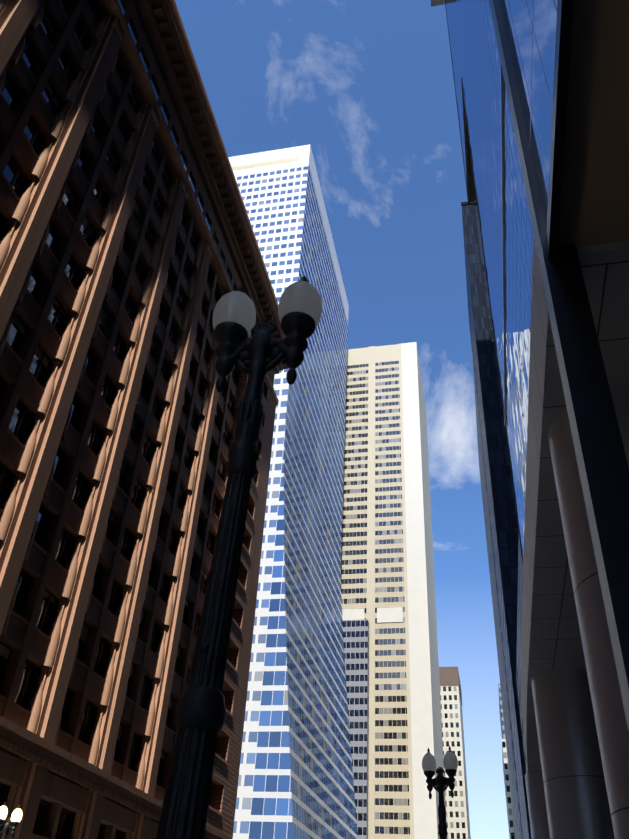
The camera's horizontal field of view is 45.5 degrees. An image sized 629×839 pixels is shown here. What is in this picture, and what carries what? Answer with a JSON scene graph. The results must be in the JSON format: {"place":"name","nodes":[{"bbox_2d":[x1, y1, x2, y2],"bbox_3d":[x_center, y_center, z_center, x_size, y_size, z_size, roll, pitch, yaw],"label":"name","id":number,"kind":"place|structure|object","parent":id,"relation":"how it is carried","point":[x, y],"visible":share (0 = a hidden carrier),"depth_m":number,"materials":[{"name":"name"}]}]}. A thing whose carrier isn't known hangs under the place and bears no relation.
{"place":"outdoors","nodes":[
{"label":"outdoors","id":0,"kind":"place"},
{"bbox_2d":[0,802,21,838],"bbox_3d":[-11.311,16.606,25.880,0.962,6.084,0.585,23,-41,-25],"label":"street lamp","id":1,"kind":"object","parent":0,"point":[15,819],"visible":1,"depth_m":27.27,"materials":[{"name":"glass"}]},
{"bbox_2d":[0,0,289,838],"bbox_3d":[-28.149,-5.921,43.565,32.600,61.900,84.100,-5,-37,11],"label":"office block","id":2,"kind":"structure","parent":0,"point":[130,255],"depth_m":46.33,"materials":[{"name":"stone"}]},
{"bbox_2d":[156,275,321,838],"bbox_3d":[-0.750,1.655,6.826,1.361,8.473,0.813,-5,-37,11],"label":"street lamp","id":3,"kind":"object","parent":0,"point":[200,715],"visible":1,"depth_m":7.11,"materials":[{"name":"metal"}]},
{"bbox_2d":[228,145,357,838],"bbox_3d":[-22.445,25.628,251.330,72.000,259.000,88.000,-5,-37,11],"label":"white tower","id":4,"kind":"structure","parent":0,"point":[295,780],"depth_m":215.35,"materials":[{"name":"white"}]},
{"bbox_2d":[232,157,298,170],"bbox_3d":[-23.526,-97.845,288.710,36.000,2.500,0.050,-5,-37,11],"label":"white tower louvres","id":5,"kind":"object","parent":4,"relation":"attached to","point":[265,163],"visible":0.64,"depth_m":287.71,"materials":[{"name":"white metal"}]},
{"bbox_2d":[175,0,509,838],"label":"sky","id":6,"kind":"structure","parent":0,"point":[368,85],"materials":[{"name":"blue"}]},
{"bbox_2d":[341,342,446,838],"bbox_3d":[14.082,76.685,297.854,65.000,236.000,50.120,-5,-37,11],"label":"beige tower","id":7,"kind":"structure","parent":0,"point":[387,578],"depth_m":279.34,"materials":[{"name":"concrete"}]},
{"bbox_2d":[422,746,457,838],"bbox_3d":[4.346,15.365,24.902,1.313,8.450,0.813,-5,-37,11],"label":"street lamp","id":8,"kind":"object","parent":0,"point":[439,782],"visible":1,"depth_m":26.64,"materials":[{"name":"metal"}]},
{"bbox_2d":[445,0,532,556],"bbox_3d":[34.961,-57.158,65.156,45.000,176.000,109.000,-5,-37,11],"label":"glass tower","id":9,"kind":"structure","parent":0,"point":[476,62],"depth_m":56.29,"materials":[{"name":"blue glass"}]},
{"bbox_2d":[461,201,531,838],"bbox_3d":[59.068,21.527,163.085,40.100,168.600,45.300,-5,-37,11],"label":"dark slab tower","id":10,"kind":"structure","parent":0,"point":[503,520],"depth_m":152.87,"materials":[{"name":"grey"}]},
{"bbox_2d":[498,684,505,738],"bbox_3d":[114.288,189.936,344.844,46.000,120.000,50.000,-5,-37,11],"label":"skyscraper","id":11,"kind":"structure","parent":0,"point":[501,717],"depth_m":361.11,"materials":[{"name":"grey"}]},
{"bbox_2d":[502,739,514,838],"bbox_3d":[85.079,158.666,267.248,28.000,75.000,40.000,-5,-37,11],"label":"skyscraper","id":12,"kind":"structure","parent":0,"point":[508,796],"depth_m":268.78,"materials":[{"name":"beige"}]},
{"bbox_2d":[516,540,527,772],"bbox_3d":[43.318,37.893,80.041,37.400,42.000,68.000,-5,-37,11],"label":"building","id":13,"kind":"structure","parent":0,"point":[519,620],"depth_m":102.14,"materials":[{"name":"grey"}]},
{"bbox_2d":[489,0,628,731],"bbox_3d":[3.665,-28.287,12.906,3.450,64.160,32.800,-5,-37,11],"label":"glass bay","id":14,"kind":"object","parent":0,"point":[565,66],"visible":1,"depth_m":12.19,"materials":[{"name":"black glass"}]},
{"label":"ground","id":15,"kind":"structure","parent":0,"visible":0},
{"bbox_2d":[343,619,368,838],"bbox_3d":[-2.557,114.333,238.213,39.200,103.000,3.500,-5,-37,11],"label":"building","id":16,"kind":"structure","parent":15,"relation":"on","point":[356,641],"depth_m":246.80,"materials":[{"name":"grey"}]},
{"bbox_2d":[440,685,470,838],"bbox_3d":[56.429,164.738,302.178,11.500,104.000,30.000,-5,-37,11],"label":"beige block","id":17,"kind":"structure","parent":15,"relation":"on","point":[457,816],"depth_m":305.65,"materials":[{"name":"beige concrete"}]},
{"bbox_2d":[439,667,461,702],"bbox_3d":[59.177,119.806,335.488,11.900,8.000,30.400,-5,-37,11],"label":"building top","id":18,"kind":"structure","parent":17,"relation":"attached to","point":[448,676],"depth_m":323.48,"materials":[{"name":"brown concrete"}]},
{"bbox_2d":[431,0,522,562],"bbox_3d":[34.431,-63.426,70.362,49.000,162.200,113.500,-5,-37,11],"label":"glass tower trim","id":19,"kind":"structure","parent":15,"relation":"on","point":[437,2],"depth_m":66.53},
{"bbox_2d":[521,234,628,771],"bbox_3d":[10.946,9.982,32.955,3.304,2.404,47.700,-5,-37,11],"label":"wall","id":20,"kind":"structure","parent":19,"relation":"attached to","point":[551,639],"depth_m":20.89,"materials":[{"name":"grey"}]},
{"bbox_2d":[472,349,522,838],"bbox_3d":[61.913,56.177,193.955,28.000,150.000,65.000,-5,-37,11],"label":"grey office building","id":21,"kind":"structure","parent":15,"relation":"on","point":[509,743],"depth_m":191.61,"materials":[{"name":"grey"}]},
{"bbox_2d":[525,388,628,838],"bbox_3d":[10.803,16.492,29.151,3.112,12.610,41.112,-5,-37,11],"label":"metal columns","id":22,"kind":"structure","parent":15,"relation":"on","point":[577,786],"depth_m":17.69,"materials":[{"name":"grey metal"}]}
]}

